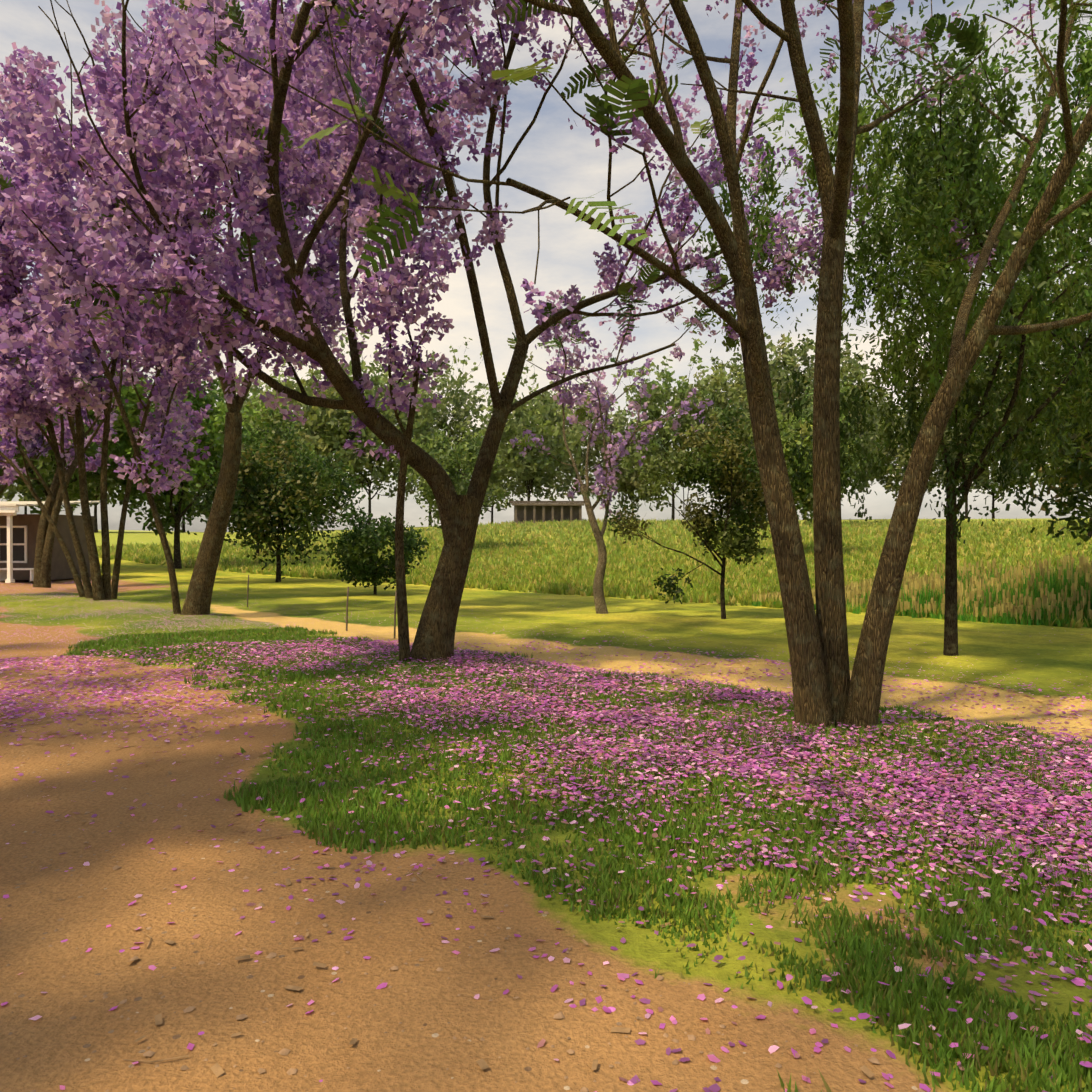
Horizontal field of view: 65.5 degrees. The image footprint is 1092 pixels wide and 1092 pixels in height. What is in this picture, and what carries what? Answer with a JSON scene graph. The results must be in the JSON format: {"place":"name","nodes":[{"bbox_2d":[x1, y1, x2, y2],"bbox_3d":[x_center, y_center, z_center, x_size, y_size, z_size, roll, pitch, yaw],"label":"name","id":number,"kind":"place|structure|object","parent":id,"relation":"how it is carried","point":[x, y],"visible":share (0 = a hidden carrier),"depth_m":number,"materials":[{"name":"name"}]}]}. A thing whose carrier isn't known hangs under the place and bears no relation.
{"place":"outdoors","nodes":[
{"label":"outdoors","id":0,"kind":"place"},
{"bbox_2d":[0,518,1091,1091],"bbox_3d":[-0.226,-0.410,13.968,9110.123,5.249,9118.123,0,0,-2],"label":"terrain","id":1,"kind":"structure","parent":0,"point":[54,1042],"depth_m":3.55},
{"bbox_2d":[0,430,26,513],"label":"tree","id":2,"kind":"object","parent":1,"relation":"on","point":[25,507],"depth_m":117.13,"materials":[{"name":"green plant"}]},
{"bbox_2d":[0,438,92,511],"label":"tree","id":3,"kind":"object","parent":1,"relation":"on","point":[13,488],"visible":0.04,"depth_m":100.03,"materials":[{"name":"green plant"}]},
{"bbox_2d":[0,501,99,582],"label":"house","id":4,"kind":"structure","parent":1,"relation":"on","point":[18,534],"depth_m":31.00,"materials":[{"name":"brown paint"}]},
{"bbox_2d":[0,375,116,493],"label":"jacaranda tree","id":5,"kind":"object","parent":1,"relation":"on","point":[36,449],"visible":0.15,"depth_m":36.53,"materials":[{"name":"purple plant"}]},
{"bbox_2d":[0,247,153,587],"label":"jacaranda tree","id":6,"kind":"object","parent":1,"relation":"on","point":[44,547],"visible":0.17,"depth_m":26.45,"materials":[{"name":"purple plant"}]},
{"bbox_2d":[36,467,121,513],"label":"tree","id":7,"kind":"object","parent":1,"relation":"on","point":[72,508],"depth_m":118.69,"materials":[{"name":"green plant"}]},
{"bbox_2d":[0,304,175,514],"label":"tree","id":8,"kind":"object","parent":1,"relation":"on","point":[91,451],"visible":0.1,"depth_m":38.88,"materials":[{"name":"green plant"}]},
{"bbox_2d":[24,351,153,531],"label":"tree","id":9,"kind":"object","parent":1,"relation":"on","point":[97,495],"visible":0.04,"depth_m":96.10,"materials":[{"name":"green plant"}]},
{"bbox_2d":[0,53,227,600],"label":"jacaranda tree","id":10,"kind":"object","parent":1,"relation":"on","point":[68,383],"visible":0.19,"depth_m":20.60,"materials":[{"name":"purple plant"}]},
{"bbox_2d":[122,404,215,531],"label":"tree","id":11,"kind":"object","parent":1,"relation":"on","point":[183,527],"depth_m":104.95,"materials":[{"name":"green plant"}]},
{"bbox_2d":[89,345,294,568],"bbox_3d":[-17.456,-4.812,42.205,9.649,12.036,9.047,0,0,-2],"label":"tree","id":12,"kind":"object","parent":1,"relation":"on","point":[214,426],"visible":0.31,"depth_m":40.52,"materials":[{"name":"green plant"}]},
{"bbox_2d":[0,0,470,614],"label":"jacaranda tree","id":13,"kind":"object","parent":1,"relation":"on","point":[324,270],"visible":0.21,"depth_m":16.40,"materials":[{"name":"purple plant"}]},
{"bbox_2d":[202,341,313,494],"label":"tree","id":14,"kind":"object","parent":1,"relation":"on","point":[255,392],"visible":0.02,"depth_m":104.72,"materials":[{"name":"green plant"}]},
{"bbox_2d":[204,415,320,554],"bbox_3d":[-17.738,-3.852,52.493,7.260,9.400,6.738,0,0,19],"label":"tree","id":15,"kind":"object","parent":1,"relation":"on","point":[249,429],"visible":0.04,"depth_m":52.32,"materials":[{"name":"green plant"}]},
{"bbox_2d":[185,401,369,581],"bbox_3d":[-9.662,-1.947,30.665,5.305,6.707,5.660,0,0,24],"label":"bushy tree","id":16,"kind":"object","parent":1,"relation":"on","point":[304,494],"visible":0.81,"depth_m":30.04,"materials":[{"name":"green plant"}]},
{"bbox_2d":[243,344,376,530],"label":"tree","id":17,"kind":"object","parent":1,"relation":"on","point":[312,439],"visible":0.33,"depth_m":96.13,"materials":[{"name":"green plant"}]},
{"bbox_2d":[247,575,396,638],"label":"stakes","id":18,"kind":"object","parent":1,"relation":"on","point":[347,608],"visible":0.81,"depth_m":14.36,"materials":[{"name":"brown wood"}]},
{"bbox_2d":[295,312,440,524],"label":"tree","id":19,"kind":"object","parent":1,"relation":"on","point":[381,379],"visible":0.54,"depth_m":97.96,"materials":[{"name":"green plant"}]},
{"bbox_2d":[319,500,428,594],"bbox_3d":[-4.752,0.099,23.683,3.046,2.728,2.653,0,0,-2],"label":"lawn shrub","id":20,"kind":"object","parent":1,"relation":"on","point":[359,546],"visible":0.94,"depth_m":23.41,"materials":[{"name":"green plant"}]},
{"bbox_2d":[374,337,492,526],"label":"tree","id":21,"kind":"object","parent":1,"relation":"on","point":[457,402],"visible":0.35,"depth_m":109.60,"materials":[{"name":"green plant"}]},
{"bbox_2d":[0,0,872,661],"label":"jacaranda tree","id":22,"kind":"object","parent":1,"relation":"on","point":[160,122],"visible":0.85,"depth_m":9.23,"materials":[{"name":"purple plant"}]},
{"bbox_2d":[391,424,510,530],"bbox_3d":[-6.448,-3.759,54.995,7.716,8.508,7.565,0,1,-40],"label":"tree","id":23,"kind":"object","parent":1,"relation":"on","point":[438,452],"visible":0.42,"depth_m":54.58,"materials":[{"name":"green plant"}]},
{"bbox_2d":[0,669,954,1091],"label":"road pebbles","id":24,"kind":"object","parent":1,"relation":"on","point":[558,1015],"visible":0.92,"depth_m":2.82,"materials":[{"name":"brown stone"}]},
{"bbox_2d":[460,402,526,522],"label":"tree","id":25,"kind":"object","parent":1,"relation":"on","point":[493,478],"visible":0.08,"depth_m":121.94,"materials":[{"name":"green plant"}]},
{"bbox_2d":[468,371,589,500],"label":"tree","id":26,"kind":"object","parent":1,"relation":"on","point":[530,468],"visible":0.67,"depth_m":96.13,"materials":[{"name":"green plant"}]},
{"bbox_2d":[15,694,1055,1077],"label":"fallen leaves","id":27,"kind":"object","parent":1,"relation":"on","point":[217,1068],"visible":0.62,"depth_m":2.68,"materials":[{"name":"plant"}]},
{"bbox_2d":[0,636,1091,1091],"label":"fallen petals","id":28,"kind":"object","parent":1,"relation":"on","point":[918,780],"visible":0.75,"depth_m":5.51,"materials":[{"name":"purple plant"}]},
{"bbox_2d":[509,501,583,523],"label":"building","id":29,"kind":"structure","parent":1,"relation":"on","point":[540,511],"depth_m":92.72,"materials":[{"name":"beige concrete"}]},
{"bbox_2d":[508,351,635,500],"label":"tree","id":30,"kind":"object","parent":1,"relation":"on","point":[594,454],"visible":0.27,"depth_m":119.43,"materials":[{"name":"green plant"}]},
{"bbox_2d":[97,517,1091,627],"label":"crop field","id":31,"kind":"structure","parent":1,"relation":"on","point":[633,580],"depth_m":41.17,"materials":[{"name":"green plant"}]},
{"bbox_2d":[509,318,713,613],"bbox_3d":[1.217,-1.672,17.718,3.977,6.544,2.935,0,0,-2],"label":"jacaranda tree","id":32,"kind":"object","parent":1,"relation":"on","point":[649,426],"visible":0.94,"depth_m":17.61,"materials":[{"name":"purple plant"}]},
{"bbox_2d":[594,408,677,520],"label":"tree","id":33,"kind":"object","parent":1,"relation":"on","point":[628,483],"visible":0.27,"depth_m":118.44,"materials":[{"name":"green plant"}]},
{"bbox_2d":[189,0,1091,730],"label":"jacaranda tree","id":34,"kind":"object","parent":1,"relation":"on","point":[827,688],"visible":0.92,"depth_m":6.51,"materials":[{"name":"brown plant"}]},
{"bbox_2d":[608,338,733,520],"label":"tree","id":35,"kind":"object","parent":1,"relation":"on","point":[664,435],"visible":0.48,"depth_m":102.27,"materials":[{"name":"green plant"}]},
{"bbox_2d":[605,399,770,618],"bbox_3d":[2.980,-0.610,16.593,3.464,4.259,2.687,0,0,20],"label":"olive tree","id":36,"kind":"object","parent":1,"relation":"on","point":[733,454],"visible":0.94,"depth_m":16.13,"materials":[{"name":"green plant"}]},
{"bbox_2d":[657,332,799,518],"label":"tree","id":37,"kind":"object","parent":1,"relation":"on","point":[721,379],"visible":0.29,"depth_m":104.56,"materials":[{"name":"green plant"}]},
{"bbox_2d":[709,392,862,523],"bbox_3d":[11.551,-3.532,41.889,7.120,8.275,6.171,0,0,-20],"label":"tree","id":38,"kind":"object","parent":1,"relation":"on","point":[800,496],"visible":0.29,"depth_m":40.29,"materials":[{"name":"green plant"}]},
{"bbox_2d":[725,332,891,519],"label":"tree","id":39,"kind":"object","parent":1,"relation":"on","point":[778,374],"visible":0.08,"depth_m":95.97,"materials":[{"name":"green plant"}]},
{"bbox_2d":[782,376,866,478],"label":"tree","id":40,"kind":"object","parent":1,"relation":"on","point":[804,416],"visible":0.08,"depth_m":65.80,"materials":[{"name":"green plant"}]},
{"bbox_2d":[784,372,887,493],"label":"tree","id":41,"kind":"object","parent":1,"relation":"on","point":[874,450],"visible":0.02,"depth_m":107.22,"materials":[{"name":"green plant"}]},
{"bbox_2d":[638,0,1091,655],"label":"green tree","id":42,"kind":"object","parent":1,"relation":"on","point":[948,172],"visible":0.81,"depth_m":9.66,"materials":[{"name":"green plant"}]},
{"bbox_2d":[840,350,904,500],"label":"tree","id":43,"kind":"object","parent":1,"relation":"on","point":[888,454],"visible":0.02,"depth_m":118.85,"materials":[{"name":"green plant"}]},
{"bbox_2d":[863,382,972,500],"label":"tree","id":44,"kind":"object","parent":1,"relation":"on","point":[889,485],"visible":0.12,"depth_m":116.35,"materials":[{"name":"green plant"}]},
{"bbox_2d":[899,349,1031,518],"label":"tree","id":45,"kind":"object","parent":1,"relation":"on","point":[966,455],"visible":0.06,"depth_m":108.64,"materials":[{"name":"green plant"}]},
{"bbox_2d":[948,403,1046,518],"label":"tree","id":46,"kind":"object","parent":1,"relation":"on","point":[990,471],"visible":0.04,"depth_m":116.78,"materials":[{"name":"green plant"}]},
{"bbox_2d":[964,234,1091,545],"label":"tree foliage","id":47,"kind":"object","parent":1,"relation":"on","point":[1071,470],"visible":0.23,"depth_m":13.94,"materials":[{"name":"green plant"}]},
{"bbox_2d":[1029,407,1091,539],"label":"tree","id":48,"kind":"object","parent":1,"relation":"on","point":[1056,496],"depth_m":23.06,"materials":[{"name":"green plant"}]},
{"bbox_2d":[1031,454,1091,537],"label":"tree","id":49,"kind":"object","parent":1,"relation":"on","point":[1090,519],"depth_m":46.38,"materials":[{"name":"green plant"}]},
{"bbox_2d":[0,0,1091,531],"label":"sky","id":50,"kind":"structure","parent":0,"point":[561,162],"materials":[{"name":"white"}]},
{"bbox_2d":[64,625,1091,1091],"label":"grass","id":51,"kind":"structure","parent":0,"point":[1066,1053],"depth_m":4.45,"materials":[{"name":"green plant"}]},
{"bbox_2d":[750,546,1091,627],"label":"tall reed grass","id":52,"kind":"structure","parent":0,"point":[1040,594],"depth_m":16.97,"materials":[{"name":"green plant"}]}
]}

